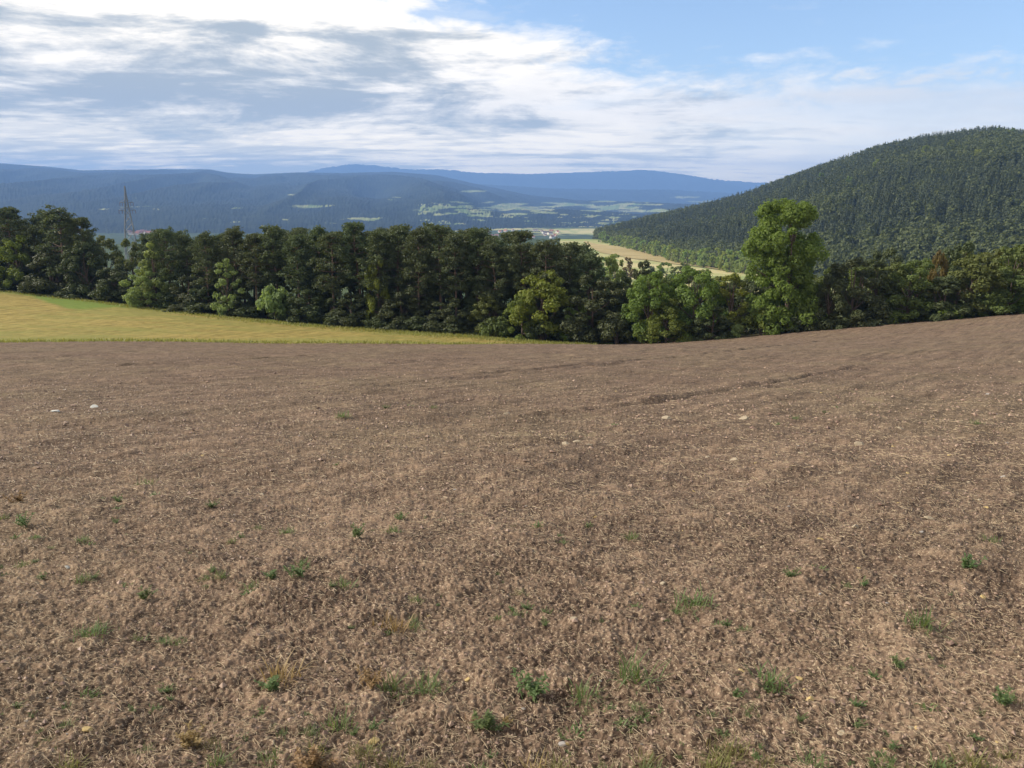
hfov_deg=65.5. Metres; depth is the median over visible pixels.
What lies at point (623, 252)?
ripe field
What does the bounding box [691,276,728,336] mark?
broadleaf tree
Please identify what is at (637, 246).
broadleaf tree
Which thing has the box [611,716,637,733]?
weed
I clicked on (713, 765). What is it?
weed
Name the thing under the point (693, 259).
broadleaf tree
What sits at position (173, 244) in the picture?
pine tree
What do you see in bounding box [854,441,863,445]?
stone
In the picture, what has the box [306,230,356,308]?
pine tree
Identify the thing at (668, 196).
ridge
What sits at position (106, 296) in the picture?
bush
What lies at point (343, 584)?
weed
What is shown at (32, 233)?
pine tree
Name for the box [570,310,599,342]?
broadleaf tree
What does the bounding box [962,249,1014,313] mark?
broadleaf tree
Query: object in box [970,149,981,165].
broadleaf tree
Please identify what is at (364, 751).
weed
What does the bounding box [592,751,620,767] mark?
weed
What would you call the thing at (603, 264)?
broadleaf tree
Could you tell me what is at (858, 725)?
weed
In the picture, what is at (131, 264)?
broadleaf tree
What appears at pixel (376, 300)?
broadleaf tree
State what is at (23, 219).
pine tree
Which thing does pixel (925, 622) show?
weed
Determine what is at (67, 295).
bush
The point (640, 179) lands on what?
mountain
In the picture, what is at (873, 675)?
weed
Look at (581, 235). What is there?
valley
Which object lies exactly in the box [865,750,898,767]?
weed
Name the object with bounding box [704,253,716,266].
broadleaf tree
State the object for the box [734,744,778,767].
weed
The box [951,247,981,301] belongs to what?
broadleaf tree
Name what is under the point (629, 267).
broadleaf tree
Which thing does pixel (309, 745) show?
weed
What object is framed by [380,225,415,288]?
pine tree
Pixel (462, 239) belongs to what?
pine tree
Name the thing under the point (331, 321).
bush
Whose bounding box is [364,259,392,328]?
broadleaf tree
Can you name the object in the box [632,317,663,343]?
bush
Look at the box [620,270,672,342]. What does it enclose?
broadleaf tree
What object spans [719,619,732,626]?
weed
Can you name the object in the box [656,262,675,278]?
broadleaf tree
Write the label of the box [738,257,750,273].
broadleaf tree
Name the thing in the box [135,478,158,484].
weed
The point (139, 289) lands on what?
bush
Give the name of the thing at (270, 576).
weed
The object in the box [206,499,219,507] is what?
weed
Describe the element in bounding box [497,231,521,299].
pine tree
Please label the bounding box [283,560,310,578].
weed
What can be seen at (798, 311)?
bush
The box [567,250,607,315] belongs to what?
pine tree
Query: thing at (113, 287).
broadleaf tree
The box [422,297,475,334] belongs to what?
broadleaf tree
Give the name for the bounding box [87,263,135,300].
broadleaf tree
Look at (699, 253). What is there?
broadleaf tree
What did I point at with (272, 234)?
pine tree
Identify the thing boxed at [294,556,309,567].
weed
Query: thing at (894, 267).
broadleaf tree
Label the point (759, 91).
sky
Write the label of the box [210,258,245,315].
broadleaf tree
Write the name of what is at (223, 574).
weed
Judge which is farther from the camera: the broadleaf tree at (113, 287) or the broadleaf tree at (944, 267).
the broadleaf tree at (113, 287)
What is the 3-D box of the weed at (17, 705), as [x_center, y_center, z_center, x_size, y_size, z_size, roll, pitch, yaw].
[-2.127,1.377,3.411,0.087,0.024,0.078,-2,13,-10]
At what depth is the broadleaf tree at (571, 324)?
102.39 m
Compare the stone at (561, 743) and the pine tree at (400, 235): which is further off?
the pine tree at (400, 235)
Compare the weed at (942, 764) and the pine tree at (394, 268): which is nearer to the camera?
the weed at (942, 764)
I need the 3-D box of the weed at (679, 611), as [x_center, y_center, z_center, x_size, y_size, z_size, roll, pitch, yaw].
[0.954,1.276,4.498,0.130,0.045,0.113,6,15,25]
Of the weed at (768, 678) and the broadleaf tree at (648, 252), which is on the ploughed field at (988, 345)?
the weed at (768, 678)
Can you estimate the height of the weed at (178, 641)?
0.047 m
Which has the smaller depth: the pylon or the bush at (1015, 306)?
the bush at (1015, 306)
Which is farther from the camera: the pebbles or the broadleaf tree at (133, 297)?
the broadleaf tree at (133, 297)
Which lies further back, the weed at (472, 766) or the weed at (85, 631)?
the weed at (85, 631)
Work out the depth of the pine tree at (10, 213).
148.59 m
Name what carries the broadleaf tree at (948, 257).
on the woodland floor
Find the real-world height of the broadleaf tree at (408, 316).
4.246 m
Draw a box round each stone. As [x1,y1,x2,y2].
[82,726,92,731]
[368,737,379,744]
[558,741,566,746]
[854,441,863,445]
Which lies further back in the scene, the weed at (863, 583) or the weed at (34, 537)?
the weed at (34, 537)
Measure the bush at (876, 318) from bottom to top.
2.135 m
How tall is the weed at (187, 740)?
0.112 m
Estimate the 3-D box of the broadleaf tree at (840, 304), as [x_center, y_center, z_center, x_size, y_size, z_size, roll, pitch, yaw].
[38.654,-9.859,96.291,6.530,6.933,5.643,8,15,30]
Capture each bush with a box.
[17,285,45,293]
[54,285,95,298]
[93,290,119,301]
[125,286,149,300]
[154,294,184,306]
[187,302,213,313]
[233,305,258,317]
[255,284,290,319]
[286,309,313,322]
[323,315,355,326]
[362,317,388,329]
[401,316,427,330]
[440,320,469,333]
[478,315,510,337]
[523,318,559,339]
[565,321,592,339]
[600,318,632,343]
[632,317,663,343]
[667,317,696,337]
[731,324,743,337]
[741,305,781,334]
[774,316,803,332]
[792,301,827,330]
[827,311,860,327]
[860,309,893,325]
[882,311,915,324]
[919,302,963,318]
[965,296,997,316]
[1006,295,1023,313]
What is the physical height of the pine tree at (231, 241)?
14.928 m
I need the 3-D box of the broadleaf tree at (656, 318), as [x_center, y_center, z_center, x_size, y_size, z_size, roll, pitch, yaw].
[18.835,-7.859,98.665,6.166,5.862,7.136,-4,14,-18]
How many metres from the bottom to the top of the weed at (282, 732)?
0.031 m
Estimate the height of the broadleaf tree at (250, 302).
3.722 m
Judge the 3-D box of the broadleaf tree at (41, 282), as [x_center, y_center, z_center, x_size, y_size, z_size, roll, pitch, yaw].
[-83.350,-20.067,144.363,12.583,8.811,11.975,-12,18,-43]
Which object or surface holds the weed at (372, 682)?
on the ploughed field at (988, 345)
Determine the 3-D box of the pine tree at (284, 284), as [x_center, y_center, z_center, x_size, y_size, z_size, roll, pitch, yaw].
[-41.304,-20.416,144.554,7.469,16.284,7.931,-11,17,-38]
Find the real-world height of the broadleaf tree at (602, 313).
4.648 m
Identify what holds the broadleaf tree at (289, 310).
on the woodland floor
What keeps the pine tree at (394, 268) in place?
on the woodland floor
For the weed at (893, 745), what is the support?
on the ploughed field at (988, 345)
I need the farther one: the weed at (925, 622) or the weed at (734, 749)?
the weed at (925, 622)
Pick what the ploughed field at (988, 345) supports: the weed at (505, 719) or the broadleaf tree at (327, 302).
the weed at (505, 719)
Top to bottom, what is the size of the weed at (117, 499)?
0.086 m
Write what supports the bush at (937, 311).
on the woodland floor
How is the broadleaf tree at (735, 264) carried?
on the valley
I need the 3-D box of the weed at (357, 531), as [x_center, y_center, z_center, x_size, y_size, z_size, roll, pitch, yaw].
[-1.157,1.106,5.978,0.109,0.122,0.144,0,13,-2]
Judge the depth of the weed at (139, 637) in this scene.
4.22 m
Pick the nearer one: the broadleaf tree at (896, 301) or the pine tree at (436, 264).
the broadleaf tree at (896, 301)
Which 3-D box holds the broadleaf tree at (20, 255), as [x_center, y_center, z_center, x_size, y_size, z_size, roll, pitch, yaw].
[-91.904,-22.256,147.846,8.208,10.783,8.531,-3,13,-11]
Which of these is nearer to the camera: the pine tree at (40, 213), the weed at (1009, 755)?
the weed at (1009, 755)
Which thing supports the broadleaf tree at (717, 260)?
on the ripe field at (623, 252)
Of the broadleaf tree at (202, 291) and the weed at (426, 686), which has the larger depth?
the broadleaf tree at (202, 291)
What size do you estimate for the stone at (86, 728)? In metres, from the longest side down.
0.043 x 0.033 x 0.017 m
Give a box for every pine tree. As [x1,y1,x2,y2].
[0,206,29,263]
[0,207,27,265]
[0,223,13,265]
[11,217,33,263]
[21,224,45,271]
[26,213,55,273]
[30,204,84,287]
[36,210,60,245]
[44,226,75,250]
[62,217,103,269]
[79,234,100,283]
[132,232,162,278]
[144,226,184,286]
[155,231,178,274]
[169,230,189,286]
[172,242,201,284]
[173,234,201,284]
[186,230,223,304]
[198,238,221,292]
[208,233,223,266]
[208,238,240,284]
[214,226,257,299]
[220,225,250,282]
[232,233,267,303]
[232,233,276,312]
[256,224,290,288]
[263,235,284,288]
[270,230,290,286]
[277,234,314,304]
[280,227,310,288]
[281,242,305,296]
[288,227,309,246]
[294,231,335,284]
[298,224,338,303]
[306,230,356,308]
[320,231,359,299]
[331,221,376,307]
[344,229,367,290]
[352,231,392,287]
[355,229,400,311]
[361,231,372,297]
[375,227,396,291]
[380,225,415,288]
[381,223,417,301]
[388,235,416,288]
[395,225,439,313]
[410,221,464,319]
[415,226,441,299]
[430,229,456,307]
[431,233,474,315]
[442,232,474,298]
[448,228,501,299]
[449,255,470,299]
[456,229,465,297]
[457,226,500,301]
[472,236,512,316]
[485,240,512,290]
[493,249,516,303]
[497,229,544,336]
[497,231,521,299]
[509,242,532,293]
[522,237,571,338]
[540,246,558,285]
[549,241,582,306]
[561,254,581,296]
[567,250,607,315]
[577,249,589,296]
[578,241,594,292]
[579,266,607,307]
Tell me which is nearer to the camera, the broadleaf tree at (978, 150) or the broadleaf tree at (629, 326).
the broadleaf tree at (629, 326)
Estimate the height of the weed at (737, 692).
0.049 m
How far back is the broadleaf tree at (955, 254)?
102.20 m
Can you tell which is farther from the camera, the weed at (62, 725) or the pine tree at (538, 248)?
the pine tree at (538, 248)
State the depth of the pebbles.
5.81 m
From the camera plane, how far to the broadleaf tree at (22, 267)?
147.57 m
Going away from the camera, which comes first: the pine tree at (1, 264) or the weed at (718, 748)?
the weed at (718, 748)
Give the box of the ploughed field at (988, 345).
[0,313,1023,767]
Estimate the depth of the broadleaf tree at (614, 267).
129.66 m
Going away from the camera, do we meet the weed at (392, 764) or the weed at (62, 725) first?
the weed at (392, 764)
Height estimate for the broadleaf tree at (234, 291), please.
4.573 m
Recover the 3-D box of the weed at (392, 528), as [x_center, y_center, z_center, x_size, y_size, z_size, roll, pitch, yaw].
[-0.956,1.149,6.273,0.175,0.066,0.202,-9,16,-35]
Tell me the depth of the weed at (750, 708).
3.37 m
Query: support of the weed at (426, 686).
on the ploughed field at (988, 345)
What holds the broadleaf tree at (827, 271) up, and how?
on the woodland floor
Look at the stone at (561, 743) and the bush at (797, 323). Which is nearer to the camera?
the stone at (561, 743)
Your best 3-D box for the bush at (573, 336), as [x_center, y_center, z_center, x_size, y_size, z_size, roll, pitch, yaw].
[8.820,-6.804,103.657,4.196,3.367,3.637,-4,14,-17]
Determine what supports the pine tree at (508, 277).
on the woodland floor
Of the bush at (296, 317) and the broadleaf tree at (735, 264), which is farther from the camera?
the broadleaf tree at (735, 264)
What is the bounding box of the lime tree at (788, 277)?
[740,197,830,334]
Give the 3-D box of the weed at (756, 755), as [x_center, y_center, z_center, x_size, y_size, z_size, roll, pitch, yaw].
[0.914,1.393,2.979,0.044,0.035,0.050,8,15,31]
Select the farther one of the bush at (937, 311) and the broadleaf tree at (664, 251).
the broadleaf tree at (664, 251)
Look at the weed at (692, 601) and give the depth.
4.60 m
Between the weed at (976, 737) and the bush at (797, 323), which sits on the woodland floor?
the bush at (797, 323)
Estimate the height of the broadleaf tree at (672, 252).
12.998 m
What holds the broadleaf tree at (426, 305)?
on the woodland floor
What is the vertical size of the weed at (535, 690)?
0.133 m
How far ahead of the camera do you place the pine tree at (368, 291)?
140.56 m
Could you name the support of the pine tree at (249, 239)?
on the woodland floor
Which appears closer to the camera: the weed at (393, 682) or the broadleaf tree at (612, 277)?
the weed at (393, 682)
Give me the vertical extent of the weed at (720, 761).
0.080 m
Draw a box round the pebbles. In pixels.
[0,352,1023,767]
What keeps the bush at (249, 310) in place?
on the woodland floor
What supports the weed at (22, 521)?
on the ploughed field at (988, 345)
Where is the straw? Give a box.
[0,382,1023,767]
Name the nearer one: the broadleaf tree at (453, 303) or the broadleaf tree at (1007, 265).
the broadleaf tree at (1007, 265)
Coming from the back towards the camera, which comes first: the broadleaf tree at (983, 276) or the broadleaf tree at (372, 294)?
the broadleaf tree at (372, 294)
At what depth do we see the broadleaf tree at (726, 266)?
618.66 m
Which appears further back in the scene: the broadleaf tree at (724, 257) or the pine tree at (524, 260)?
the broadleaf tree at (724, 257)
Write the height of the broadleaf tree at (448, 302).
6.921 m
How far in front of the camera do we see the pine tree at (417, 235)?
111.57 m
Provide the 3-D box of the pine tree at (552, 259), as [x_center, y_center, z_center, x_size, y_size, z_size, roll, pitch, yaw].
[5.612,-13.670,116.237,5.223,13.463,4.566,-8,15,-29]
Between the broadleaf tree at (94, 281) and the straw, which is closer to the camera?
the straw
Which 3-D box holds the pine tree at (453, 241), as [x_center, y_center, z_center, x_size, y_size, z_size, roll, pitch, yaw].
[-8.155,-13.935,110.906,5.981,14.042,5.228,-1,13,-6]
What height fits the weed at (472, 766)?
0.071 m
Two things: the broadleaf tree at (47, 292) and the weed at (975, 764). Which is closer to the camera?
the weed at (975, 764)
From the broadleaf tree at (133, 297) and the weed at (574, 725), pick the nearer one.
the weed at (574, 725)
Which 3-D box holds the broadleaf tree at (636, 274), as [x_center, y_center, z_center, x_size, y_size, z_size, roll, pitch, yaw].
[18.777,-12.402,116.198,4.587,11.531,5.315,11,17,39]
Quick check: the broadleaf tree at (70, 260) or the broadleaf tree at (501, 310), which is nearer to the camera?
the broadleaf tree at (501, 310)
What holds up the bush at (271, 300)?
on the woodland floor
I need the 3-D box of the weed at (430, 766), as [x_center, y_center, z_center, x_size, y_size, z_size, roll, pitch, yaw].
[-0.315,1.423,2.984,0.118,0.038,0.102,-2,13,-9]
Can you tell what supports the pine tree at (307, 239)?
on the woodland floor
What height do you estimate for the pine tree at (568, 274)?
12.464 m
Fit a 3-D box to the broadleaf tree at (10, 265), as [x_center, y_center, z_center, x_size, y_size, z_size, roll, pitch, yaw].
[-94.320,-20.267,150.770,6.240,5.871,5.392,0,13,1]
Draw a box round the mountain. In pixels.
[304,164,767,193]
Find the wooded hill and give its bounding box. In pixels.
[592,149,1023,279]
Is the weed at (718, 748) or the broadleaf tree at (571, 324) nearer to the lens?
the weed at (718, 748)
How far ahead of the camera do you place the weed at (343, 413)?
14.04 m
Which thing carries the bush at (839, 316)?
on the woodland floor
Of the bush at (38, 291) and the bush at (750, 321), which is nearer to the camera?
the bush at (750, 321)
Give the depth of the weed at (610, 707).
3.45 m
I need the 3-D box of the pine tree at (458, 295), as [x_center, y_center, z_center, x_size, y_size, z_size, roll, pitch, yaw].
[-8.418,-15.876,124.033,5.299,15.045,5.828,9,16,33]
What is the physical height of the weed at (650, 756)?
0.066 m
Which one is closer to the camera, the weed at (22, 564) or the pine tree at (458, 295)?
the weed at (22, 564)
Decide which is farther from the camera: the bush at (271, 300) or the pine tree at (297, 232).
the pine tree at (297, 232)
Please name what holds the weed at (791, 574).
on the ploughed field at (988, 345)
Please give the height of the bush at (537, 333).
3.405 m
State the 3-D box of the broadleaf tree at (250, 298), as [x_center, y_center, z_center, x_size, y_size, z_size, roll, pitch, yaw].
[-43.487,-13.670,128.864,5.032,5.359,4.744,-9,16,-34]
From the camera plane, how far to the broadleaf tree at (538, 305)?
109.00 m
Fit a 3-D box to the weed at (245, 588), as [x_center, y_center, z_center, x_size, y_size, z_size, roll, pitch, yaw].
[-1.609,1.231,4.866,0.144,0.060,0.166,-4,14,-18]
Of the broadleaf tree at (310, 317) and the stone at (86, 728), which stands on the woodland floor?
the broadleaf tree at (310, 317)
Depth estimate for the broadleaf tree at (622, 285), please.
114.91 m
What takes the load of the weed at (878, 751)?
on the ploughed field at (988, 345)
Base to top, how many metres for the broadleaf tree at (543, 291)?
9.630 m
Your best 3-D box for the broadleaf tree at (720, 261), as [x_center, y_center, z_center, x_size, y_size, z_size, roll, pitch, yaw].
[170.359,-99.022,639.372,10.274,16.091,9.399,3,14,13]
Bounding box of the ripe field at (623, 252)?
[584,241,730,270]
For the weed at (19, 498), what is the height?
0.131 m
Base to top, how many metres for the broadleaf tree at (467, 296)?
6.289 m
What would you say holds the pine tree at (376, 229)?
on the woodland floor
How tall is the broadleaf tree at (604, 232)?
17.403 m
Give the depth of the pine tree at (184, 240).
129.59 m
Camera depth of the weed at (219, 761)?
2.94 m
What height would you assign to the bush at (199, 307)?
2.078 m
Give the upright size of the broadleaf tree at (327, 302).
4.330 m
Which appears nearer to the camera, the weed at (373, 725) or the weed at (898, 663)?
the weed at (373, 725)
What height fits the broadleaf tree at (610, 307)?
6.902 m
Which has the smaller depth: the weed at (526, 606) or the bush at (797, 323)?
the weed at (526, 606)
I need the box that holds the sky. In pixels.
[0,0,1023,182]
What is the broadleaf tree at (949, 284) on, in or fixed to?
on the woodland floor
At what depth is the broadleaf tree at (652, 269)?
396.01 m
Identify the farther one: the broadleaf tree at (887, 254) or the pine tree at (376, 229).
the pine tree at (376, 229)
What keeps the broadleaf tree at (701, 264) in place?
on the ripe field at (623, 252)
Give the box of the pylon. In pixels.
[119,186,139,274]
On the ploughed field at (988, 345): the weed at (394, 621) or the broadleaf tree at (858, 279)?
the weed at (394, 621)
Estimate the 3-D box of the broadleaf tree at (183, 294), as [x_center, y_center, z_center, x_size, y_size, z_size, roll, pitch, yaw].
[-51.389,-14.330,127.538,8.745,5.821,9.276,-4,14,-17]
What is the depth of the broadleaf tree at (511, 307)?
105.35 m
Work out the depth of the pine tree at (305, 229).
138.73 m
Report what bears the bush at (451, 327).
on the woodland floor
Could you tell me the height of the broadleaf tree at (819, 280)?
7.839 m
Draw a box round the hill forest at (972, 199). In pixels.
[598,125,1023,275]
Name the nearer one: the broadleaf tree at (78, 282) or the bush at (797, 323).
the bush at (797, 323)
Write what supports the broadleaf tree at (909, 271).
on the woodland floor
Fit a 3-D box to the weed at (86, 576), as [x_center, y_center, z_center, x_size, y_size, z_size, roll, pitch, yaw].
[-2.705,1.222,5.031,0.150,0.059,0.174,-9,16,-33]
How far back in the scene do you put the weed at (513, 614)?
4.51 m
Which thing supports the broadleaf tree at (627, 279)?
on the woodland floor
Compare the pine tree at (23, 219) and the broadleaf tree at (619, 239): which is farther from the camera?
the broadleaf tree at (619, 239)
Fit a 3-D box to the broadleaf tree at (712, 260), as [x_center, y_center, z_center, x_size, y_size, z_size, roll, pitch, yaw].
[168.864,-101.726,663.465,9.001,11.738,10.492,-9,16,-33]
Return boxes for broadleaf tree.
[0,235,33,290]
[0,255,36,291]
[1,261,29,290]
[16,249,78,296]
[31,270,49,293]
[43,268,65,294]
[55,242,110,300]
[74,276,90,299]
[80,268,98,298]
[83,235,128,283]
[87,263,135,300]
[105,285,118,301]
[112,287,131,303]
[114,238,149,285]
[119,265,166,307]
[136,241,177,307]
[161,276,211,311]
[182,284,217,312]
[209,276,225,295]
[209,286,239,313]
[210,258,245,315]
[211,288,254,316]
[227,294,264,317]
[238,284,255,303]
[253,289,274,319]
[257,280,286,316]
[267,293,297,321]
[279,285,294,308]
[285,284,331,316]
[292,294,326,322]
[314,297,348,323]
[319,282,347,316]
[326,293,371,327]
[342,286,360,315]
[347,302,370,326]
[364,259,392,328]
[366,288,392,297]
[369,291,399,322]
[373,291,427,330]
[389,302,412,328]
[407,280,438,311]
[409,298,443,331]
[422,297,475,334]
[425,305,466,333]
[427,290,461,317]
[454,291,479,312]
[459,296,480,330]
[466,292,512,336]
[472,299,515,336]
[501,312,526,336]
[503,292,539,339]
[507,269,572,339]
[519,304,539,338]
[545,305,567,339]
[549,298,567,319]
[558,274,624,342]
[559,301,591,341]
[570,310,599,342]
[588,309,629,343]
[589,293,627,339]
[590,276,629,328]
[599,257,608,275]
[601,231,606,242]
[605,253,623,280]
[605,255,628,309]
[613,275,653,331]
[614,235,621,245]
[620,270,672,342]
[622,257,633,277]
[624,236,635,248]
[625,259,653,328]
[625,281,665,340]
[631,237,641,250]
[639,297,692,342]
[642,243,647,252]
[642,266,655,276]
[645,277,688,338]
[646,241,654,253]
[649,240,656,254]
[651,241,661,254]
[652,242,660,255]
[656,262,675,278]
[661,266,728,338]
[662,246,667,257]
[666,244,676,259]
[670,249,676,260]
[670,262,689,274]
[673,248,683,262]
[674,273,705,316]
[679,249,689,262]
[679,250,691,263]
[688,251,700,264]
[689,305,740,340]
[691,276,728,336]
[696,248,705,265]
[698,253,708,267]
[702,247,711,262]
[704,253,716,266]
[707,255,717,267]
[710,272,749,334]
[711,276,747,307]
[712,248,721,266]
[714,255,724,266]
[717,251,729,270]
[720,279,765,334]
[722,254,735,271]
[723,249,732,268]
[730,251,738,271]
[731,275,764,333]
[733,256,744,272]
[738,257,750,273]
[796,274,835,328]
[802,274,857,331]
[818,257,892,329]
[819,266,849,319]
[846,265,880,311]
[848,261,900,323]
[863,246,906,309]
[867,262,912,321]
[877,260,936,322]
[895,258,934,321]
[910,274,973,321]
[913,255,951,296]
[927,250,948,293]
[931,253,1008,317]
[934,240,981,316]
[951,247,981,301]
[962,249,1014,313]
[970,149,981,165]
[973,244,1023,314]
[973,270,1023,316]
[1002,243,1023,314]
[1013,267,1023,295]
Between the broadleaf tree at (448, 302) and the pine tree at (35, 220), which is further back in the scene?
the pine tree at (35, 220)
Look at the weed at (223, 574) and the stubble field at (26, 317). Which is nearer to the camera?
the weed at (223, 574)
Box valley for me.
[4,226,1014,332]
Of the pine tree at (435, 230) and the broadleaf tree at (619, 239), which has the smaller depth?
the pine tree at (435, 230)
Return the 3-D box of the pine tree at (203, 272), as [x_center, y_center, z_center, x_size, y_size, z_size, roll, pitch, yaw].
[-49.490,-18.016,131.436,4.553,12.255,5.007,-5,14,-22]
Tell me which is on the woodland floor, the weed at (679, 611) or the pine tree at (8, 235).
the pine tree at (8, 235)
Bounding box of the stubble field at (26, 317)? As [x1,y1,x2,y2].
[0,290,612,343]
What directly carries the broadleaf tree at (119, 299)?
on the woodland floor
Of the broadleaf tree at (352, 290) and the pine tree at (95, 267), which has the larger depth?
the pine tree at (95, 267)
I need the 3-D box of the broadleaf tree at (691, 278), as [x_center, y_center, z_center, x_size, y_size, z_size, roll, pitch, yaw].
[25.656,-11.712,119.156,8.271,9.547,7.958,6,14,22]
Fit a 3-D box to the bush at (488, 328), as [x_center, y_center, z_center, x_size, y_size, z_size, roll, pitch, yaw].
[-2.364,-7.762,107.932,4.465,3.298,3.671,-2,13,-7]
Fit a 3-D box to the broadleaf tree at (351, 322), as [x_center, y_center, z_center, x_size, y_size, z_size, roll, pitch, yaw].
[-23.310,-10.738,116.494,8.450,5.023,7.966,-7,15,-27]
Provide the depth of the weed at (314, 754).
2.95 m
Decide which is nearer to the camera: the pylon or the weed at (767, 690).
the weed at (767, 690)
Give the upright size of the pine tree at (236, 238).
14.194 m
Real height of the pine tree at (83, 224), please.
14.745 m
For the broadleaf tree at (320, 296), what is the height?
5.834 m
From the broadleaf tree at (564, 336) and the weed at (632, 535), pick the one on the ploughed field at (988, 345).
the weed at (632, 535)
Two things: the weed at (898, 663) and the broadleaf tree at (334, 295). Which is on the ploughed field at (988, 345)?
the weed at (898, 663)
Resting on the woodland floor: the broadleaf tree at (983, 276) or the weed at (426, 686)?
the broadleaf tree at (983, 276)
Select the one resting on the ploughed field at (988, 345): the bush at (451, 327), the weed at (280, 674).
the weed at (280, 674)
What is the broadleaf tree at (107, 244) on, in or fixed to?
on the woodland floor
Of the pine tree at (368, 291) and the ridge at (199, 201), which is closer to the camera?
the pine tree at (368, 291)
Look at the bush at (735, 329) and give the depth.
96.50 m
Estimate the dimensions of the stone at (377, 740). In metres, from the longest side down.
0.048 x 0.033 x 0.026 m
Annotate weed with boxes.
[2,489,28,502]
[6,700,25,708]
[14,560,33,567]
[15,511,35,527]
[26,534,43,539]
[37,571,46,579]
[49,749,92,767]
[54,717,80,728]
[59,618,113,642]
[70,533,90,542]
[72,572,96,584]
[79,687,102,701]
[85,620,113,634]
[112,494,122,501]
[129,630,149,640]
[133,741,154,754]
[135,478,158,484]
[137,585,157,599]
[148,703,162,714]
[154,636,181,644]
[157,683,172,692]
[171,636,186,646]
[175,719,205,749]
[188,741,241,767]
[194,735,233,753]
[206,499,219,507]
[206,568,230,580]
[237,579,257,590]
[248,648,313,698]
[250,737,292,767]
[254,674,279,691]
[258,705,267,714]
[261,569,276,579]
[273,727,288,738]
[277,525,295,534]
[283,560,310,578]
[290,744,337,767]
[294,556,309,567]
[295,734,333,761]
[298,722,326,737]
[320,703,356,734]
[329,575,359,589]
[333,733,387,767]
[334,410,349,418]
[348,722,360,735]
[351,522,364,537]
[355,664,383,689]
[367,606,414,635]
[368,716,384,730]
[370,746,413,767]
[376,667,424,703]
[379,524,401,533]
[394,511,409,519]
[405,666,453,697]
[407,620,427,632]
[413,755,440,767]
[462,761,487,767]
[469,709,509,730]
[501,714,512,724]
[501,748,547,767]
[502,609,523,617]
[510,667,549,702]
[521,600,533,609]
[537,748,578,767]
[541,616,549,625]
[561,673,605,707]
[565,717,591,739]
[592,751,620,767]
[600,701,616,711]
[605,640,672,693]
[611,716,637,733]
[616,530,640,541]
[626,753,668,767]
[627,699,646,714]
[627,746,665,767]
[636,715,648,722]
[670,604,690,616]
[671,582,719,621]
[687,732,742,766]
[697,742,737,767]
[698,750,734,767]
[714,727,730,737]
[717,733,755,759]
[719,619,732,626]
[732,687,747,697]
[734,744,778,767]
[736,658,796,694]
[741,703,758,712]
[751,748,761,760]
[764,684,776,693]
[777,745,833,767]
[782,565,801,576]
[796,712,809,721]
[849,696,867,706]
[852,718,868,728]
[858,576,868,585]
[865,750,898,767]
[867,756,879,767]
[868,669,881,678]
[874,750,886,756]
[887,739,903,750]
[889,653,909,668]
[899,602,951,639]
[906,743,964,767]
[915,703,940,711]
[930,757,961,767]
[946,743,993,767]
[960,552,986,568]
[969,419,984,424]
[973,733,983,740]
[978,532,1002,542]
[991,685,1014,705]
[992,741,1022,764]
[993,688,1022,702]
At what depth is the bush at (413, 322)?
111.02 m
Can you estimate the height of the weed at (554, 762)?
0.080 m
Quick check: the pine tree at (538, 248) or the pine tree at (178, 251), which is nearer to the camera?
the pine tree at (538, 248)
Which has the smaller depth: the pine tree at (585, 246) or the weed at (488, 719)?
the weed at (488, 719)
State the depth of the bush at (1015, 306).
94.07 m
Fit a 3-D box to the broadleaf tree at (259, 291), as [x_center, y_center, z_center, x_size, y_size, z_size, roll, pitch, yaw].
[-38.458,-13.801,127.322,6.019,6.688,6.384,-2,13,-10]
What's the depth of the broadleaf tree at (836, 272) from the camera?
94.90 m
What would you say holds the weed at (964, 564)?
on the ploughed field at (988, 345)
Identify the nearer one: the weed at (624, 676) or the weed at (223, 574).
the weed at (624, 676)
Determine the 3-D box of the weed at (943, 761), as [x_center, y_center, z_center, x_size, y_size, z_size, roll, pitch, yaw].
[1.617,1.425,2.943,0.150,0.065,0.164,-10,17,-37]
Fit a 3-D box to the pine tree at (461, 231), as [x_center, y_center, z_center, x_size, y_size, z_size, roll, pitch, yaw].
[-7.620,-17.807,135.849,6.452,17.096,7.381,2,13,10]
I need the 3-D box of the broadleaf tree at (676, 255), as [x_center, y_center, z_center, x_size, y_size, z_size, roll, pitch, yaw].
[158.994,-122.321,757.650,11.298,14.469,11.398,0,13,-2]
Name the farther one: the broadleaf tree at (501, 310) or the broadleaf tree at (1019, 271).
the broadleaf tree at (501, 310)
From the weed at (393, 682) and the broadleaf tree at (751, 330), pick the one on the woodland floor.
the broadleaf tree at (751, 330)
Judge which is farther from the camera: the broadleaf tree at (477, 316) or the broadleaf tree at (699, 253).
the broadleaf tree at (699, 253)
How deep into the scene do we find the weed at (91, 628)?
4.24 m
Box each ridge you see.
[0,163,697,233]
[479,184,740,203]
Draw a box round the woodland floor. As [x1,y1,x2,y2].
[91,299,944,343]
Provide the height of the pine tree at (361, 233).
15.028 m
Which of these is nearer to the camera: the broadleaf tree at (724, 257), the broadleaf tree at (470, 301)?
the broadleaf tree at (470, 301)
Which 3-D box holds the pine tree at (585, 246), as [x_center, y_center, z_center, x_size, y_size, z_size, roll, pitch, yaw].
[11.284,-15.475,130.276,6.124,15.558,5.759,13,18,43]

